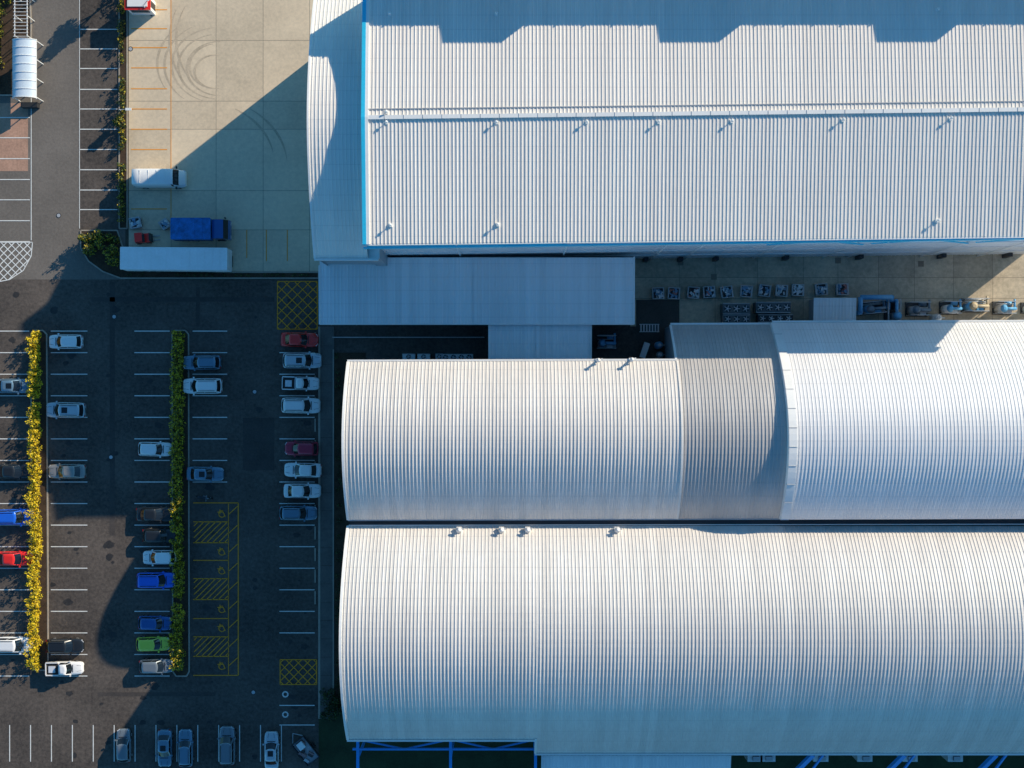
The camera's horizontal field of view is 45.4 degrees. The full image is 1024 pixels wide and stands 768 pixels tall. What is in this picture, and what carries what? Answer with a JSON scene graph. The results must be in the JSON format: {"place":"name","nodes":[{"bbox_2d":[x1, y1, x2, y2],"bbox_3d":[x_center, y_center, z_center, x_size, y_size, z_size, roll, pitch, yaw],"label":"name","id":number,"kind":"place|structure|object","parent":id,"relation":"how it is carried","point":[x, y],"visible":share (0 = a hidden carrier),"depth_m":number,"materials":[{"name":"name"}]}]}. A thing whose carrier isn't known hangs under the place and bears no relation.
{"place":"outdoors","nodes":[
{"label":"outdoors","id":0,"kind":"place"},
{"bbox_2d":[0,103,27,170],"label":"brick paving","id":1,"kind":"structure","parent":0,"point":[13,147],"depth_m":149.98,"materials":[{"name":"brick"}]},
{"bbox_2d":[0,0,124,278],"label":"access road","id":2,"kind":"structure","parent":0,"point":[57,252],"depth_m":149.98,"materials":[{"name":"asphalt"}]},
{"bbox_2d":[0,0,31,95],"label":"garden bed","id":3,"kind":"object","parent":2,"relation":"on","point":[7,37],"visible":0.44,"depth_m":149.91,"materials":[{"name":"soil"}]},
{"bbox_2d":[13,0,34,37],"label":"pergola","id":4,"kind":"object","parent":2,"relation":"on","point":[14,15],"visible":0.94,"depth_m":147.64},
{"bbox_2d":[12,38,43,108],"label":"walkway shelter","id":5,"kind":"object","parent":2,"relation":"on","point":[24,67],"visible":1,"depth_m":147.20,"materials":[{"name":"metal"}]},
{"bbox_2d":[119,0,127,228],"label":"garden bed","id":6,"kind":"object","parent":2,"relation":"on","point":[123,73],"visible":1,"depth_m":149.91,"materials":[{"name":"soil"}]},
{"bbox_2d":[115,0,126,221],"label":"shrub border","id":7,"kind":"object","parent":6,"relation":"on","point":[122,98],"visible":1,"depth_m":149.21,"materials":[{"name":"green plant"}]},
{"bbox_2d":[80,0,118,229],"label":"parking strip asphalt","id":8,"kind":"structure","parent":0,"point":[99,109],"depth_m":149.98,"materials":[{"name":"asphalt"}]},
{"bbox_2d":[0,280,319,767],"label":"car park asphalt","id":9,"kind":"object","parent":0,"point":[110,599],"visible":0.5,"depth_m":149.99,"materials":[{"name":"asphalt"}]},
{"bbox_2d":[0,378,32,393],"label":"parked car","id":10,"kind":"object","parent":9,"relation":"on","point":[18,386],"visible":0.99,"depth_m":148.83,"materials":[{"name":"paint"}]},
{"bbox_2d":[0,636,33,654],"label":"parked car","id":11,"kind":"object","parent":9,"relation":"on","point":[13,644],"visible":0.97,"depth_m":148.70,"materials":[{"name":"white paint"}]},
{"bbox_2d":[0,550,33,567],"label":"parked car","id":12,"kind":"object","parent":9,"relation":"on","point":[13,558],"visible":0.98,"depth_m":148.90,"materials":[{"name":"red paint"}]},
{"bbox_2d":[0,463,33,479],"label":"parked car","id":13,"kind":"object","parent":9,"relation":"on","point":[14,471],"visible":1,"depth_m":148.86,"materials":[{"name":"black paint"}]},
{"bbox_2d":[0,508,34,525],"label":"parked car","id":14,"kind":"object","parent":9,"relation":"on","point":[12,517],"visible":0.94,"depth_m":148.55,"materials":[{"name":"blue paint"}]},
{"bbox_2d":[30,330,48,670],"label":"garden bed","id":15,"kind":"object","parent":9,"relation":"on","point":[43,618],"visible":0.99,"depth_m":149.91,"materials":[{"name":"soil"}]},
{"bbox_2d":[23,330,43,672],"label":"flowering hedge","id":16,"kind":"object","parent":15,"relation":"on","point":[35,539],"visible":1,"depth_m":148.88,"materials":[{"name":"yellow plant"}]},
{"bbox_2d":[45,660,84,676],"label":"parked car","id":17,"kind":"object","parent":9,"relation":"on","point":[57,668],"visible":1,"depth_m":148.91,"materials":[{"name":"white paint"}]},
{"bbox_2d":[46,637,84,654],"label":"parked car","id":18,"kind":"object","parent":9,"relation":"on","point":[66,645],"visible":1,"depth_m":148.90,"materials":[{"name":"black paint"}]},
{"bbox_2d":[46,401,85,418],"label":"parked car","id":19,"kind":"object","parent":9,"relation":"on","point":[56,409],"visible":1,"depth_m":148.65,"materials":[{"name":"silver paint"}]},
{"bbox_2d":[49,333,83,349],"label":"parked car","id":20,"kind":"object","parent":9,"relation":"on","point":[58,341],"visible":1,"depth_m":148.87,"materials":[{"name":"white paint"}]},
{"bbox_2d":[48,463,86,479],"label":"parked car","id":21,"kind":"object","parent":9,"relation":"on","point":[59,471],"visible":1,"depth_m":149.02,"materials":[{"name":"beige paint"}]},
{"bbox_2d":[114,728,132,762],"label":"parked car","id":22,"kind":"object","parent":9,"relation":"on","point":[124,752],"visible":1,"depth_m":148.89,"materials":[{"name":"grey paint"}]},
{"bbox_2d":[136,635,170,652],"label":"parked car","id":23,"kind":"object","parent":9,"relation":"on","point":[153,643],"visible":1,"depth_m":148.90,"materials":[{"name":"green paint"}]},
{"bbox_2d":[136,506,173,522],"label":"parked car","id":24,"kind":"object","parent":9,"relation":"on","point":[160,514],"visible":1,"depth_m":148.96,"materials":[{"name":"black paint"}]},
{"bbox_2d":[138,615,172,631],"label":"parked car","id":25,"kind":"object","parent":9,"relation":"on","point":[159,623],"visible":1,"depth_m":148.87,"materials":[{"name":"blue paint"}]},
{"bbox_2d":[138,441,172,457],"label":"parked car","id":26,"kind":"object","parent":9,"relation":"on","point":[159,449],"visible":1,"depth_m":148.82,"materials":[{"name":"white paint"}]},
{"bbox_2d":[139,657,173,674],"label":"parked car","id":27,"kind":"object","parent":9,"relation":"on","point":[149,665],"visible":1,"depth_m":148.86,"materials":[{"name":"grey paint"}]},
{"bbox_2d":[137,571,176,589],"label":"parked car","id":28,"kind":"object","parent":9,"relation":"on","point":[162,579],"visible":1,"depth_m":148.60,"materials":[{"name":"blue paint"}]},
{"bbox_2d":[0,0,317,761],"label":"road markings","id":29,"kind":"object","parent":9,"relation":"on","point":[29,242],"visible":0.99,"depth_m":149.96,"materials":[{"name":"white paint"}]},
{"bbox_2d":[142,528,176,544],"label":"parked car","id":30,"kind":"object","parent":9,"relation":"on","point":[157,535],"visible":0.98,"depth_m":148.78,"materials":[{"name":"black paint"}]},
{"bbox_2d":[143,549,176,565],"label":"parked car","id":31,"kind":"object","parent":9,"relation":"on","point":[152,557],"visible":1,"depth_m":148.81,"materials":[{"name":"white paint"}]},
{"bbox_2d":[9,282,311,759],"bbox_3d":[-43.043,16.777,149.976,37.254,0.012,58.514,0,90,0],"label":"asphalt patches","id":32,"kind":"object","parent":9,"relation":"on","point":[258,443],"visible":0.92,"depth_m":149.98,"materials":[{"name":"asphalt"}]},
{"bbox_2d":[155,729,173,766],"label":"parked car","id":33,"kind":"object","parent":9,"relation":"on","point":[165,756],"visible":1,"depth_m":149.04,"materials":[{"name":"paint"}]},
{"bbox_2d":[171,330,189,676],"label":"garden bed","id":34,"kind":"object","parent":9,"relation":"on","point":[185,600],"visible":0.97,"depth_m":149.91,"materials":[{"name":"soil"}]},
{"bbox_2d":[167,330,186,671],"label":"flowering hedge","id":35,"kind":"object","parent":34,"relation":"on","point":[179,410],"visible":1,"depth_m":148.99,"materials":[{"name":"green plant"}]},
{"bbox_2d":[176,728,193,766],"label":"parked car","id":36,"kind":"object","parent":9,"relation":"on","point":[185,747],"visible":1,"depth_m":148.87,"materials":[{"name":"paint"}]},
{"bbox_2d":[183,354,220,370],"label":"parked car","id":37,"kind":"object","parent":9,"relation":"on","point":[194,362],"visible":1,"depth_m":148.85,"materials":[{"name":"paint"}]},
{"bbox_2d":[183,377,222,394],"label":"parked car","id":38,"kind":"object","parent":9,"relation":"on","point":[193,385],"visible":1,"depth_m":148.64,"materials":[{"name":"white paint"}]},
{"bbox_2d":[186,466,224,482],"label":"parked car","id":39,"kind":"object","parent":9,"relation":"on","point":[210,473],"visible":1,"depth_m":149.02,"materials":[{"name":"paint"}]},
{"bbox_2d":[217,725,235,764],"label":"parked car","id":40,"kind":"object","parent":9,"relation":"on","point":[227,744],"visible":1,"depth_m":148.63,"materials":[{"name":"grey paint"}]},
{"bbox_2d":[262,731,279,767],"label":"parked car","id":41,"kind":"object","parent":9,"relation":"on","point":[271,744],"visible":1,"depth_m":149.02,"materials":[{"name":"silver paint"}]},
{"bbox_2d":[279,505,317,521],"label":"parked car","id":42,"kind":"object","parent":9,"relation":"on","point":[304,512],"visible":1,"depth_m":148.87,"materials":[{"name":"paint"}]},
{"bbox_2d":[281,331,318,347],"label":"parked car","id":43,"kind":"object","parent":9,"relation":"on","point":[297,339],"visible":1,"depth_m":149.01,"materials":[{"name":"red paint"}]},
{"bbox_2d":[281,397,320,414],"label":"parked car","id":44,"kind":"object","parent":9,"relation":"on","point":[308,405],"visible":1,"depth_m":148.59,"materials":[{"name":"white paint"}]},
{"bbox_2d":[282,376,319,390],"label":"parked car","id":45,"kind":"object","parent":9,"relation":"on","point":[306,383],"visible":1,"depth_m":148.91,"materials":[{"name":"white paint"}]},
{"bbox_2d":[283,483,320,499],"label":"parked car","id":46,"kind":"object","parent":9,"relation":"on","point":[307,491],"visible":1,"depth_m":149.04,"materials":[{"name":"white paint"}]},
{"bbox_2d":[285,440,318,456],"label":"parked car","id":47,"kind":"object","parent":9,"relation":"on","point":[294,448],"visible":1,"depth_m":148.89,"materials":[{"name":"red paint"}]},
{"bbox_2d":[283,351,321,369],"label":"parked car","id":48,"kind":"object","parent":9,"relation":"on","point":[309,360],"visible":1,"depth_m":148.54,"materials":[{"name":"silver paint"}]},
{"bbox_2d":[284,462,321,478],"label":"parked car","id":49,"kind":"object","parent":9,"relation":"on","point":[296,469],"visible":1,"depth_m":149.01,"materials":[{"name":"white paint"}]},
{"bbox_2d":[291,733,319,765],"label":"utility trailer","id":50,"kind":"object","parent":9,"relation":"on","point":[306,751],"visible":1,"depth_m":149.20,"materials":[{"name":"metal"}]},
{"bbox_2d":[129,0,319,271],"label":"concrete yard","id":51,"kind":"structure","parent":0,"point":[242,176],"depth_m":149.97,"materials":[{"name":"concrete"}]},
{"bbox_2d":[125,0,154,14],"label":"security booth","id":52,"kind":"object","parent":51,"relation":"on","point":[134,7],"visible":1,"depth_m":147.30,"materials":[{"name":"red paint"}]},
{"bbox_2d":[134,233,159,243],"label":"forklift","id":53,"kind":"object","parent":51,"relation":"on","point":[140,238],"visible":1,"depth_m":148.87,"materials":[{"name":"red paint"}]},
{"bbox_2d":[131,166,186,188],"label":"delivery van","id":54,"kind":"object","parent":51,"relation":"on","point":[175,178],"visible":1,"depth_m":147.49,"materials":[{"name":"white paint"}]},
{"bbox_2d":[120,247,232,271],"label":"semi trailer","id":55,"kind":"object","parent":51,"relation":"on","point":[167,259],"visible":1,"depth_m":146.17,"materials":[{"name":"metal"}]},
{"bbox_2d":[80,230,317,278],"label":"garden bed","id":56,"kind":"object","parent":51,"relation":"on","point":[97,260],"visible":0.62,"depth_m":149.91,"materials":[{"name":"plant"}]},
{"bbox_2d":[77,228,308,276],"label":"shrub bed","id":57,"kind":"object","parent":56,"relation":"on","point":[97,237],"visible":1,"depth_m":148.55,"materials":[{"name":"green plant"}]},
{"bbox_2d":[170,217,231,240],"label":"tipper truck","id":58,"kind":"object","parent":51,"relation":"on","point":[195,229],"visible":1,"depth_m":147.17,"materials":[{"name":"blue paint"}]},
{"bbox_2d":[156,7,286,158],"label":"tyre marks","id":59,"kind":"object","parent":51,"relation":"on","point":[190,57],"visible":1,"depth_m":149.96},
{"bbox_2d":[314,249,388,265],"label":"walls","id":60,"kind":"structure","parent":51,"relation":"on","point":[377,257],"depth_m":134.01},
{"bbox_2d":[307,0,315,257],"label":"edge trim","id":61,"kind":"structure","parent":60,"relation":"attached to","point":[308,155],"depth_m":130.40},
{"bbox_2d":[309,0,367,257],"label":"roof","id":62,"kind":"structure","parent":60,"relation":"on","point":[335,122],"depth_m":130.46,"materials":[{"name":"beige metal"}]},
{"bbox_2d":[318,326,365,718],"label":"pavement","id":63,"kind":"structure","parent":0,"point":[326,534],"depth_m":149.88,"materials":[{"name":"concrete"}]},
{"bbox_2d":[319,353,342,721],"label":"shrub border","id":64,"kind":"object","parent":63,"relation":"on","point":[334,707],"visible":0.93,"depth_m":149.50,"materials":[{"name":"green plant"}]},
{"bbox_2d":[318,257,634,324],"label":"link building","id":65,"kind":"structure","parent":0,"point":[498,291],"depth_m":142.47,"materials":[{"name":"grey metal"}]},
{"bbox_2d":[320,249,664,391],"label":"courtyard asphalt","id":66,"kind":"structure","parent":0,"point":[628,345],"depth_m":149.98,"materials":[{"name":"asphalt"}]},
{"bbox_2d":[332,337,484,337],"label":"metal fence","id":67,"kind":"object","parent":66,"relation":"on","point":[408,337],"visible":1,"depth_m":149.02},
{"bbox_2d":[596,333,615,348],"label":"pump skid","id":68,"kind":"object","parent":66,"relation":"on","point":[605,341],"visible":1,"depth_m":148.76,"materials":[{"name":"metal"}]},
{"bbox_2d":[2,11,1023,691],"bbox_3d":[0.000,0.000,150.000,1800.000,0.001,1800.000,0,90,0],"label":"ground","id":69,"kind":"structure","parent":0,"point":[334,403],"depth_m":150.00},
{"bbox_2d":[665,327,674,358],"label":"wall","id":70,"kind":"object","parent":69,"relation":"on","point":[669,352],"depth_m":146.31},
{"bbox_2d":[347,320,1023,525],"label":"walls and gutters","id":71,"kind":"structure","parent":69,"relation":"on","point":[689,522],"depth_m":137.62,"materials":[{"name":"metal"}]},
{"bbox_2d":[344,361,680,519],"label":"roof","id":72,"kind":"structure","parent":71,"relation":"on","point":[489,440],"depth_m":134.01,"materials":[{"name":"silver metal"}]},
{"bbox_2d":[342,362,348,519],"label":"verge","id":73,"kind":"structure","parent":72,"relation":"attached to","point":[343,423],"depth_m":134.00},
{"bbox_2d":[676,361,683,518],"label":"roof joint","id":74,"kind":"object","parent":72,"relation":"on","point":[682,440],"visible":1,"depth_m":133.80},
{"bbox_2d":[672,325,786,518],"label":"roof extension","id":75,"kind":"object","parent":71,"relation":"on","point":[734,432],"visible":1,"depth_m":134.49,"materials":[{"name":"metal"}]},
{"bbox_2d":[779,322,1023,519],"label":"roof","id":76,"kind":"structure","parent":71,"relation":"on","point":[910,420],"depth_m":133.79,"materials":[{"name":"metal"}]},
{"bbox_2d":[770,323,796,519],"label":"roof flashing","id":77,"kind":"object","parent":76,"relation":"on","point":[791,464],"visible":1,"depth_m":133.62,"materials":[{"name":"metal"}]},
{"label":"wall","id":78,"kind":"object","parent":69,"relation":"on","visible":0},
{"bbox_2d":[368,0,1023,243],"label":"roof","id":79,"kind":"structure","parent":78,"relation":"attached to","point":[697,177],"depth_m":128.37,"materials":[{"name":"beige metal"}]},
{"bbox_2d":[365,0,369,244],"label":"gable flashing","id":80,"kind":"object","parent":79,"relation":"attached to","point":[366,124],"visible":1,"depth_m":128.11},
{"bbox_2d":[385,7,952,226],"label":"roof anchors","id":81,"kind":"object","parent":79,"relation":"on","point":[658,121],"visible":1,"depth_m":127.75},
{"bbox_2d":[368,101,1023,118],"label":"ridge cap","id":82,"kind":"object","parent":79,"relation":"on","point":[696,113],"visible":1,"depth_m":127.59,"materials":[{"name":"metal"}]},
{"bbox_2d":[488,325,591,358],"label":"entry building","id":83,"kind":"structure","parent":0,"point":[539,341],"depth_m":143.19,"materials":[{"name":"grey metal"}]},
{"bbox_2d":[319,712,1023,767],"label":"pavement","id":84,"kind":"structure","parent":0,"point":[335,749],"depth_m":149.98,"materials":[{"name":"concrete"}]},
{"bbox_2d":[541,755,730,767],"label":"awning building","id":85,"kind":"structure","parent":84,"relation":"on","point":[635,761],"depth_m":142.53,"materials":[{"name":"grey metal"}]},
{"bbox_2d":[352,742,1007,767],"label":"blue steel frame","id":86,"kind":"object","parent":84,"relation":"on","point":[899,759],"visible":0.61,"depth_m":141.65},
{"bbox_2d":[347,740,1023,754],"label":"walls and gutters","id":87,"kind":"structure","parent":84,"relation":"on","point":[685,753],"depth_m":140.14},
{"bbox_2d":[342,526,536,739],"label":"roof","id":88,"kind":"structure","parent":87,"relation":"on","point":[439,632],"depth_m":133.07,"materials":[{"name":"silver metal"}]},
{"bbox_2d":[339,525,348,739],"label":"verge","id":89,"kind":"structure","parent":88,"relation":"attached to","point":[340,635],"depth_m":132.86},
{"bbox_2d":[536,526,1023,752],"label":"roof","id":90,"kind":"structure","parent":87,"relation":"on","point":[780,639],"depth_m":133.28,"materials":[{"name":"silver metal"}]},
{"bbox_2d":[744,755,962,761],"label":"service units","id":91,"kind":"object","parent":84,"relation":"on","point":[857,758],"visible":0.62,"depth_m":147.00,"materials":[{"name":"metal"}]},
{"bbox_2d":[630,254,1023,339],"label":"concrete courtyard","id":92,"kind":"structure","parent":0,"point":[933,279],"depth_m":149.97,"materials":[{"name":"concrete"}]},
{"bbox_2d":[363,236,1023,262],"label":"wall","id":93,"kind":"structure","parent":92,"relation":"on","point":[861,248],"depth_m":139.26,"materials":[{"name":"metal"}]},
{"bbox_2d":[361,0,366,244],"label":"gable parapet","id":94,"kind":"structure","parent":93,"relation":"attached to","point":[363,122],"depth_m":128.12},
{"bbox_2d":[720,303,749,314],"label":"condenser unit","id":95,"kind":"object","parent":92,"relation":"on","point":[734,308],"visible":0.98,"depth_m":147.97,"materials":[{"name":"metal"}]},
{"bbox_2d":[721,315,749,322],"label":"condenser unit","id":96,"kind":"object","parent":92,"relation":"on","point":[735,318],"visible":0.9,"depth_m":148.17,"materials":[{"name":"metal"}]},
{"bbox_2d":[753,302,790,313],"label":"condenser unit","id":97,"kind":"object","parent":92,"relation":"on","point":[771,307],"visible":1,"depth_m":147.97,"materials":[{"name":"metal"}]},
{"bbox_2d":[755,315,792,322],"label":"condenser unit","id":98,"kind":"object","parent":92,"relation":"on","point":[764,318],"visible":0.87,"depth_m":148.17,"materials":[{"name":"metal"}]},
{"bbox_2d":[775,284,787,296],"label":"pallet cage","id":99,"kind":"object","parent":92,"relation":"on","point":[781,290],"visible":1,"depth_m":149.21,"materials":[{"name":"grey metal"}]},
{"bbox_2d":[791,284,803,295],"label":"pallet cage","id":100,"kind":"object","parent":92,"relation":"on","point":[797,289],"visible":1,"depth_m":149.16,"materials":[{"name":"grey metal"}]},
{"bbox_2d":[814,283,827,295],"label":"pallet cage","id":101,"kind":"object","parent":92,"relation":"on","point":[821,289],"visible":1,"depth_m":149.16,"materials":[{"name":"grey metal"}]},
{"bbox_2d":[835,283,848,295],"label":"pallet cage","id":102,"kind":"object","parent":92,"relation":"on","point":[840,289],"visible":1,"depth_m":149.11,"materials":[{"name":"grey metal"}]},
{"bbox_2d":[860,300,886,315],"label":"pump skid","id":103,"kind":"object","parent":92,"relation":"on","point":[874,307],"visible":0.97,"depth_m":148.49,"materials":[{"name":"metal"}]},
{"bbox_2d":[856,295,893,314],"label":"blue duct","id":104,"kind":"object","parent":92,"relation":"on","point":[861,298],"visible":0.89,"depth_m":147.37,"materials":[{"name":"metal"}]},
{"bbox_2d":[884,299,901,319],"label":"pump skid","id":105,"kind":"object","parent":92,"relation":"on","point":[893,306],"visible":0.81,"depth_m":148.50,"materials":[{"name":"metal"}]},
{"bbox_2d":[905,300,931,316],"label":"pump skid","id":106,"kind":"object","parent":92,"relation":"on","point":[918,309],"visible":1,"depth_m":148.82,"materials":[{"name":"metal"}]},
{"bbox_2d":[939,299,962,314],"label":"pump skid","id":107,"kind":"object","parent":92,"relation":"on","point":[949,308],"visible":0.98,"depth_m":148.76,"materials":[{"name":"metal"}]},
{"bbox_2d":[961,296,989,311],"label":"pump skid","id":108,"kind":"object","parent":92,"relation":"on","point":[974,305],"visible":0.99,"depth_m":148.63,"materials":[{"name":"metal"}]},
{"bbox_2d":[992,299,1016,314],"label":"pump skid","id":109,"kind":"object","parent":92,"relation":"on","point":[1002,308],"visible":1,"depth_m":148.76,"materials":[{"name":"metal"}]},
{"bbox_2d":[809,298,856,319],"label":"pump house","id":110,"kind":"structure","parent":0,"point":[832,308],"depth_m":146.82,"materials":[{"name":"grey metal"}]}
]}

